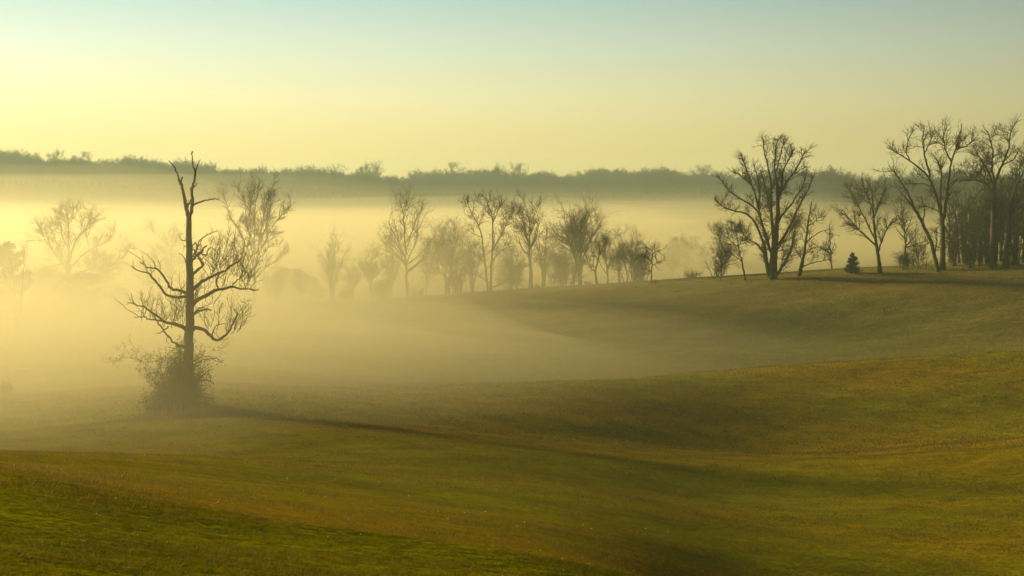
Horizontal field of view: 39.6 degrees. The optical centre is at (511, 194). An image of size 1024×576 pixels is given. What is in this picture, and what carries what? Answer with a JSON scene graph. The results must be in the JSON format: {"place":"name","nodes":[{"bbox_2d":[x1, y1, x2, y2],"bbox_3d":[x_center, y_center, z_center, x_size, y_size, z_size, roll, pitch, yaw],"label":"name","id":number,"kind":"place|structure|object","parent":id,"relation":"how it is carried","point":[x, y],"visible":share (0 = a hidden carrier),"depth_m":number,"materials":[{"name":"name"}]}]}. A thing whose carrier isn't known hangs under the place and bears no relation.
{"place":"outdoors","nodes":[
{"label":"outdoors","id":0,"kind":"place"},
{"bbox_2d":[0,177,1023,575],"bbox_3d":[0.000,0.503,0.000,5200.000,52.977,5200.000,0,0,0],"label":"ground","id":1,"kind":"structure","parent":0,"point":[360,227],"depth_m":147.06,"materials":[{"name":"green plant"}]},
{"bbox_2d":[0,380,15,395],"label":"bush","id":2,"kind":"object","parent":1,"relation":"on","point":[9,389],"visible":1,"depth_m":139.89,"materials":[{"name":"green plant"}]},
{"bbox_2d":[8,148,25,157],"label":"bare tree","id":3,"kind":"object","parent":1,"relation":"on","point":[17,152],"visible":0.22,"depth_m":1225.13,"materials":[{"name":"green plant"}]},
{"bbox_2d":[0,240,34,319],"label":"cedar tree","id":4,"kind":"object","parent":1,"relation":"on","point":[7,303],"visible":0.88,"depth_m":249.50,"materials":[{"name":"plant"}]},
{"bbox_2d":[1,244,35,338],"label":"bare tree","id":5,"kind":"object","parent":1,"relation":"on","point":[21,294],"visible":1,"depth_m":214.92,"materials":[{"name":"brown plant"}]},
{"bbox_2d":[45,147,65,162],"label":"bare tree","id":6,"kind":"object","parent":1,"relation":"on","point":[53,156],"visible":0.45,"depth_m":1230.58,"materials":[{"name":"plant"}]},
{"bbox_2d":[20,197,137,313],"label":"bare tree","id":7,"kind":"object","parent":1,"relation":"on","point":[68,267],"visible":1,"depth_m":266.87,"materials":[{"name":"brown plant"}]},
{"bbox_2d":[73,151,97,166],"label":"bare tree","id":8,"kind":"object","parent":1,"relation":"on","point":[83,156],"visible":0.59,"depth_m":1233.61,"materials":[{"name":"plant"}]},
{"bbox_2d":[81,251,120,302],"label":"cedar tree","id":9,"kind":"object","parent":1,"relation":"on","point":[105,279],"visible":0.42,"depth_m":299.16,"materials":[{"name":"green plant"}]},
{"bbox_2d":[109,287,134,313],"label":"tree","id":10,"kind":"object","parent":1,"relation":"on","point":[121,295],"visible":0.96,"depth_m":261.23,"materials":[{"name":"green plant"}]},
{"bbox_2d":[116,157,131,166],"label":"bare tree","id":11,"kind":"object","parent":1,"relation":"on","point":[124,161],"visible":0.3,"depth_m":1238.47,"materials":[{"name":"plant"}]},
{"bbox_2d":[128,251,164,307],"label":"bare tree","id":12,"kind":"object","parent":1,"relation":"on","point":[147,275],"visible":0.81,"depth_m":284.88,"materials":[{"name":"brown plant"}]},
{"bbox_2d":[124,216,199,302],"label":"bare tree","id":13,"kind":"object","parent":1,"relation":"on","point":[166,261],"visible":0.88,"depth_m":299.70,"materials":[{"name":"brown plant"}]},
{"bbox_2d":[102,333,234,413],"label":"bramble bush","id":14,"kind":"object","parent":1,"relation":"on","point":[171,394],"visible":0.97,"depth_m":111.65,"materials":[{"name":"brown plant"}]},
{"bbox_2d":[72,398,284,429],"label":"weeds","id":15,"kind":"object","parent":1,"relation":"on","point":[223,410],"visible":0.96,"depth_m":109.63,"materials":[{"name":"plant"}]},
{"bbox_2d":[114,156,274,411],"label":"dead tree","id":16,"kind":"object","parent":1,"relation":"on","point":[189,328],"visible":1,"depth_m":111.74,"materials":[{"name":"brown wood"}]},
{"bbox_2d":[208,169,294,308],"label":"bare tree","id":17,"kind":"object","parent":1,"relation":"on","point":[263,207],"visible":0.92,"depth_m":261.83,"materials":[{"name":"brown plant"}]},
{"bbox_2d":[258,260,289,303],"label":"bare tree","id":18,"kind":"object","parent":1,"relation":"on","point":[279,287],"visible":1,"depth_m":279.55,"materials":[{"name":"brown plant"}]},
{"bbox_2d":[268,168,296,191],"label":"bare tree","id":19,"kind":"object","parent":1,"relation":"on","point":[289,170],"visible":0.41,"depth_m":1259.93,"materials":[{"name":"green plant"}]},
{"bbox_2d":[261,267,327,299],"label":"house","id":20,"kind":"structure","parent":1,"relation":"on","point":[314,289],"depth_m":314.01,"materials":[{"name":"beige"}]},
{"bbox_2d":[290,267,310,302],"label":"bare tree","id":21,"kind":"object","parent":1,"relation":"on","point":[300,288],"visible":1,"depth_m":275.63,"materials":[{"name":"brown plant"}]},
{"bbox_2d":[308,226,354,301],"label":"bare tree","id":22,"kind":"object","parent":1,"relation":"on","point":[331,266],"visible":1,"depth_m":281.70,"materials":[{"name":"brown plant"}]},
{"bbox_2d":[320,163,346,176],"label":"bare tree","id":23,"kind":"object","parent":1,"relation":"on","point":[335,171],"visible":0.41,"depth_m":1266.71,"materials":[{"name":"green plant"}]},
{"bbox_2d":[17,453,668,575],"bbox_3d":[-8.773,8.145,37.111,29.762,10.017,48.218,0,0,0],"label":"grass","id":24,"kind":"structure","parent":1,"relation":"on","point":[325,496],"depth_m":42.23,"materials":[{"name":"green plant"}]},
{"bbox_2d":[337,284,355,301],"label":"bush","id":25,"kind":"object","parent":1,"relation":"on","point":[345,294],"visible":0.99,"depth_m":279.32,"materials":[{"name":"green plant"}]},
{"bbox_2d":[342,261,363,298],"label":"bare tree","id":26,"kind":"object","parent":1,"relation":"on","point":[351,282],"visible":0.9,"depth_m":295.67,"materials":[{"name":"brown plant"}]},
{"bbox_2d":[356,163,370,174],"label":"bare tree","id":27,"kind":"object","parent":1,"relation":"on","point":[361,169],"visible":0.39,"depth_m":1271.91,"materials":[{"name":"plant"}]},
{"bbox_2d":[349,242,389,299],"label":"bare tree","id":28,"kind":"object","parent":1,"relation":"on","point":[371,272],"visible":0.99,"depth_m":287.38,"materials":[{"name":"brown plant"}]},
{"bbox_2d":[364,159,384,192],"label":"bare tree","id":29,"kind":"object","parent":1,"relation":"on","point":[376,171],"visible":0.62,"depth_m":1272.72,"materials":[{"name":"plant"}]},
{"bbox_2d":[366,278,393,299],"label":"bush","id":30,"kind":"object","parent":1,"relation":"on","point":[382,290],"visible":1,"depth_m":279.37,"materials":[{"name":"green plant"}]},
{"bbox_2d":[379,250,403,297],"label":"bare tree","id":31,"kind":"object","parent":1,"relation":"on","point":[390,266],"visible":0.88,"depth_m":305.37,"materials":[{"name":"brown plant"}]},
{"bbox_2d":[373,184,444,296],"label":"bare tree","id":32,"kind":"object","parent":1,"relation":"on","point":[398,245],"visible":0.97,"depth_m":300.06,"materials":[{"name":"brown plant"}]},
{"bbox_2d":[407,286,425,297],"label":"bush","id":33,"kind":"object","parent":1,"relation":"on","point":[419,293],"visible":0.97,"depth_m":283.85,"materials":[{"name":"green plant"}]},
{"bbox_2d":[415,239,436,294],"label":"bare tree","id":34,"kind":"object","parent":1,"relation":"on","point":[425,270],"visible":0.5,"depth_m":309.97,"materials":[{"name":"brown plant"}]},
{"bbox_2d":[416,214,483,293],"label":"bare tree","id":35,"kind":"object","parent":1,"relation":"on","point":[440,247],"visible":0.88,"depth_m":304.20,"materials":[{"name":"brown plant"}]},
{"bbox_2d":[441,162,463,183],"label":"bare tree","id":36,"kind":"object","parent":1,"relation":"on","point":[449,175],"visible":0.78,"depth_m":1283.06,"materials":[{"name":"plant"}]},
{"bbox_2d":[443,250,468,293],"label":"bare tree","id":37,"kind":"object","parent":1,"relation":"on","point":[452,275],"visible":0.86,"depth_m":291.68,"materials":[{"name":"brown plant"}]},
{"bbox_2d":[459,232,490,291],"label":"bare tree","id":38,"kind":"object","parent":1,"relation":"on","point":[472,283],"visible":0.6,"depth_m":299.85,"materials":[{"name":"brown plant"}]},
{"bbox_2d":[449,189,525,292],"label":"bare tree","id":39,"kind":"object","parent":1,"relation":"on","point":[480,255],"visible":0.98,"depth_m":285.41,"materials":[{"name":"brown plant"}]},
{"bbox_2d":[493,162,503,173],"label":"bare tree","id":40,"kind":"object","parent":1,"relation":"on","point":[496,168],"visible":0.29,"depth_m":1289.57,"materials":[{"name":"plant"}]},
{"bbox_2d":[486,236,526,289],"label":"bare tree","id":41,"kind":"object","parent":1,"relation":"on","point":[500,276],"visible":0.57,"depth_m":329.36,"materials":[{"name":"brown plant"}]},
{"bbox_2d":[0,261,1023,392],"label":"grass","id":42,"kind":"structure","parent":1,"relation":"on","point":[263,367],"depth_m":207.22,"materials":[{"name":"green plant"}]},
{"bbox_2d":[0,148,1023,221],"bbox_3d":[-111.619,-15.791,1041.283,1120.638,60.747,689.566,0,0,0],"label":"forest","id":43,"kind":"object","parent":1,"relation":"on","point":[827,186],"visible":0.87,"depth_m":1193.97,"materials":[{"name":"green plant"}]},
{"bbox_2d":[499,249,528,288],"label":"bare tree","id":44,"kind":"object","parent":1,"relation":"on","point":[509,264],"visible":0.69,"depth_m":293.76,"materials":[{"name":"brown plant"}]},
{"bbox_2d":[503,162,528,178],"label":"bare tree","id":45,"kind":"object","parent":1,"relation":"on","point":[514,172],"visible":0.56,"depth_m":1292.56,"materials":[{"name":"plant"}]},
{"bbox_2d":[503,188,550,288],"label":"bare tree","id":46,"kind":"object","parent":1,"relation":"on","point":[522,229],"visible":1,"depth_m":285.82,"materials":[{"name":"brown plant"}]},
{"bbox_2d":[530,221,557,286],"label":"bare tree","id":47,"kind":"object","parent":1,"relation":"on","point":[540,260],"visible":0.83,"depth_m":295.60,"materials":[{"name":"brown plant"}]},
{"bbox_2d":[536,232,572,286],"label":"bare tree","id":48,"kind":"object","parent":1,"relation":"on","point":[549,277],"visible":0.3,"depth_m":329.13,"materials":[{"name":"brown plant"}]},
{"bbox_2d":[547,248,588,285],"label":"bush","id":49,"kind":"object","parent":1,"relation":"on","point":[558,261],"visible":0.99,"depth_m":287.78,"materials":[{"name":"brown plant"}]},
{"bbox_2d":[545,190,619,284],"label":"bare tree","id":50,"kind":"object","parent":1,"relation":"on","point":[574,236],"visible":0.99,"depth_m":291.24,"materials":[{"name":"brown plant"}]},
{"bbox_2d":[573,167,597,192],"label":"bare tree","id":51,"kind":"object","parent":1,"relation":"on","point":[581,174],"visible":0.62,"depth_m":1301.57,"materials":[{"name":"green plant"}]},
{"bbox_2d":[580,231,612,283],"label":"bare tree","id":52,"kind":"object","parent":1,"relation":"on","point":[591,265],"visible":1,"depth_m":275.72,"materials":[{"name":"brown plant"}]},
{"bbox_2d":[592,227,621,282],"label":"bare tree","id":53,"kind":"object","parent":1,"relation":"on","point":[603,255],"visible":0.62,"depth_m":295.44,"materials":[{"name":"brown plant"}]},
{"bbox_2d":[613,224,629,282],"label":"bare tree","id":54,"kind":"object","parent":1,"relation":"on","point":[621,247],"visible":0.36,"depth_m":299.37,"materials":[{"name":"brown plant"}]},
{"bbox_2d":[604,222,661,281],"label":"bare tree","id":55,"kind":"object","parent":1,"relation":"on","point":[623,258],"visible":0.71,"depth_m":289.59,"materials":[{"name":"brown plant"}]},
{"bbox_2d":[625,244,651,280],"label":"bare tree","id":56,"kind":"object","parent":1,"relation":"on","point":[638,270],"visible":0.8,"depth_m":283.95,"materials":[{"name":"brown plant"}]},
{"bbox_2d":[635,240,666,283],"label":"bare tree","id":57,"kind":"object","parent":1,"relation":"on","point":[645,256],"visible":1,"depth_m":261.85,"materials":[{"name":"brown plant"}]},
{"bbox_2d":[641,162,675,172],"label":"bare tree","id":58,"kind":"object","parent":1,"relation":"on","point":[659,169],"visible":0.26,"depth_m":1316.15,"materials":[{"name":"plant"}]},
{"bbox_2d":[662,229,688,278],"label":"bare tree","id":59,"kind":"object","parent":1,"relation":"on","point":[671,253],"visible":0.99,"depth_m":399.18,"materials":[{"name":"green plant"}]},
{"bbox_2d":[679,235,700,274],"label":"bare tree","id":60,"kind":"object","parent":1,"relation":"on","point":[688,254],"visible":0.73,"depth_m":419.62,"materials":[{"name":"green plant"}]},
{"bbox_2d":[684,267,701,277],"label":"bush","id":61,"kind":"object","parent":1,"relation":"on","point":[690,275],"visible":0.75,"depth_m":284.73,"materials":[{"name":"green plant"}]},
{"bbox_2d":[689,242,712,276],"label":"bare tree","id":62,"kind":"object","parent":1,"relation":"on","point":[699,255],"visible":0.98,"depth_m":409.66,"materials":[{"name":"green plant"}]},
{"bbox_2d":[688,163,724,191],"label":"bare tree","id":63,"kind":"object","parent":1,"relation":"on","point":[704,170],"visible":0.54,"depth_m":1300.02,"materials":[{"name":"plant"}]},
{"bbox_2d":[705,259,728,278],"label":"bush","id":64,"kind":"object","parent":1,"relation":"on","point":[716,272],"visible":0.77,"depth_m":261.82,"materials":[{"name":"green plant"}]},
{"bbox_2d":[707,218,741,280],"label":"bare tree","id":65,"kind":"object","parent":1,"relation":"on","point":[721,264],"visible":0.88,"depth_m":245.89,"materials":[{"name":"brown plant"}]},
{"bbox_2d":[718,217,753,280],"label":"bare tree","id":66,"kind":"object","parent":1,"relation":"on","point":[735,233],"visible":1,"depth_m":242.86,"materials":[{"name":"brown plant"}]},
{"bbox_2d":[711,130,816,279],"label":"bare tree","id":67,"kind":"object","parent":1,"relation":"on","point":[772,273],"visible":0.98,"depth_m":240.48,"materials":[{"name":"brown plant"}]},
{"bbox_2d":[786,202,836,276],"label":"bare tree","id":68,"kind":"object","parent":1,"relation":"on","point":[803,254],"visible":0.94,"depth_m":243.75,"materials":[{"name":"brown plant"}]},
{"bbox_2d":[822,222,838,268],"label":"bare tree","id":69,"kind":"object","parent":1,"relation":"on","point":[830,241],"visible":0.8,"depth_m":330.33,"materials":[{"name":"brown plant"}]},
{"bbox_2d":[843,252,862,273],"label":"cedar tree","id":70,"kind":"object","parent":1,"relation":"on","point":[852,266],"visible":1,"depth_m":242.70,"materials":[{"name":"green plant"}]},
{"bbox_2d":[826,172,905,272],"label":"bare tree","id":71,"kind":"object","parent":1,"relation":"on","point":[875,244],"visible":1,"depth_m":241.81,"materials":[{"name":"brown plant"}]},
{"bbox_2d":[856,173,883,210],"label":"bare tree","id":72,"kind":"object","parent":1,"relation":"on","point":[871,180],"visible":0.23,"depth_m":805.86,"materials":[{"name":"plant"}]},
{"bbox_2d":[874,176,897,188],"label":"bare tree","id":73,"kind":"object","parent":1,"relation":"on","point":[884,181],"visible":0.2,"depth_m":805.91,"materials":[{"name":"plant"}]},
{"bbox_2d":[891,245,916,270],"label":"bush","id":74,"kind":"object","parent":1,"relation":"on","point":[906,258],"visible":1,"depth_m":245.86,"materials":[{"name":"green plant"}]},
{"bbox_2d":[890,179,924,264],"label":"bare tree","id":75,"kind":"object","parent":1,"relation":"on","point":[902,214],"visible":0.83,"depth_m":300.18,"materials":[{"name":"brown plant"}]},
{"bbox_2d":[872,153,943,271],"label":"bare tree","id":76,"kind":"object","parent":1,"relation":"on","point":[933,251],"visible":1,"depth_m":240.12,"materials":[{"name":"brown plant"}]},
{"bbox_2d":[901,227,937,269],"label":"bare tree","id":77,"kind":"object","parent":1,"relation":"on","point":[918,251],"visible":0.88,"depth_m":248.04,"materials":[{"name":"brown plant"}]},
{"bbox_2d":[885,116,979,270],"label":"bare tree","id":78,"kind":"object","parent":1,"relation":"on","point":[942,216],"visible":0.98,"depth_m":242.69,"materials":[{"name":"brown plant"}]},
{"bbox_2d":[929,191,958,261],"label":"bare tree","id":79,"kind":"object","parent":1,"relation":"on","point":[948,223],"visible":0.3,"depth_m":299.56,"materials":[{"name":"brown plant"}]},
{"bbox_2d":[945,223,964,265],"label":"bare tree","id":80,"kind":"object","parent":1,"relation":"on","point":[952,256],"visible":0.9,"depth_m":251.48,"materials":[{"name":"brown plant"}]},
{"bbox_2d":[946,184,971,262],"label":"bare tree","id":81,"kind":"object","parent":1,"relation":"on","point":[954,215],"visible":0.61,"depth_m":261.93,"materials":[{"name":"brown plant"}]},
{"bbox_2d":[950,185,975,261],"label":"bare tree","id":82,"kind":"object","parent":1,"relation":"on","point":[956,202],"visible":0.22,"depth_m":275.04,"materials":[{"name":"brown plant"}]},
{"bbox_2d":[956,197,976,261],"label":"bare tree","id":83,"kind":"object","parent":1,"relation":"on","point":[965,215],"visible":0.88,"depth_m":255.08,"materials":[{"name":"brown plant"}]},
{"bbox_2d":[954,179,989,260],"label":"bare tree","id":84,"kind":"object","parent":1,"relation":"on","point":[971,212],"visible":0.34,"depth_m":267.67,"materials":[{"name":"brown plant"}]},
{"bbox_2d":[955,227,989,267],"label":"bush","id":85,"kind":"object","parent":1,"relation":"on","point":[969,255],"visible":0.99,"depth_m":246.06,"materials":[{"name":"brown plant"}]},
{"bbox_2d":[966,209,987,264],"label":"bare tree","id":86,"kind":"object","parent":1,"relation":"on","point":[981,213],"visible":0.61,"depth_m":251.76,"materials":[{"name":"brown plant"}]},
{"bbox_2d":[964,198,990,261],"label":"bare tree","id":87,"kind":"object","parent":1,"relation":"on","point":[976,229],"visible":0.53,"depth_m":257.68,"materials":[{"name":"brown plant"}]},
{"bbox_2d":[972,169,1003,261],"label":"bare tree","id":88,"kind":"object","parent":1,"relation":"on","point":[984,197],"visible":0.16,"depth_m":275.22,"materials":[{"name":"brown plant"}]},
{"bbox_2d":[955,113,1023,268],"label":"bare tree","id":89,"kind":"object","parent":1,"relation":"on","point":[996,202],"visible":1,"depth_m":244.52,"materials":[{"name":"brown plant"}]},
{"bbox_2d":[977,227,1002,264],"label":"bare tree","id":90,"kind":"object","parent":1,"relation":"on","point":[985,251],"visible":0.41,"depth_m":249.96,"materials":[{"name":"brown plant"}]},
{"bbox_2d":[973,186,1009,261],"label":"bare tree","id":91,"kind":"object","parent":1,"relation":"on","point":[997,233],"visible":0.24,"depth_m":257.06,"materials":[{"name":"brown plant"}]},
{"bbox_2d":[996,186,1004,261],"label":"bare tree","id":92,"kind":"object","parent":1,"relation":"on","point":[1000,256],"visible":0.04,"depth_m":269.79,"materials":[{"name":"brown plant"}]},
{"bbox_2d":[996,210,1023,265],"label":"bare tree","id":93,"kind":"object","parent":1,"relation":"on","point":[1015,251],"visible":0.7,"depth_m":248.05,"materials":[{"name":"brown plant"}]},
{"bbox_2d":[996,175,1023,260],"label":"bare tree","id":94,"kind":"object","parent":1,"relation":"on","point":[1009,190],"visible":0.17,"depth_m":262.02,"materials":[{"name":"brown plant"}]},
{"bbox_2d":[1004,163,1022,233],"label":"bare tree","id":95,"kind":"object","parent":1,"relation":"on","point":[1013,186],"visible":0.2,"depth_m":264.96,"materials":[{"name":"brown plant"}]},
{"bbox_2d":[1005,140,1023,262],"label":"bare tree","id":96,"kind":"object","parent":1,"relation":"on","point":[1022,260],"visible":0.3,"depth_m":251.71,"materials":[{"name":"brown plant"}]},
{"bbox_2d":[0,0,1023,189],"label":"sky","id":97,"kind":"structure","parent":0,"point":[563,86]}
]}

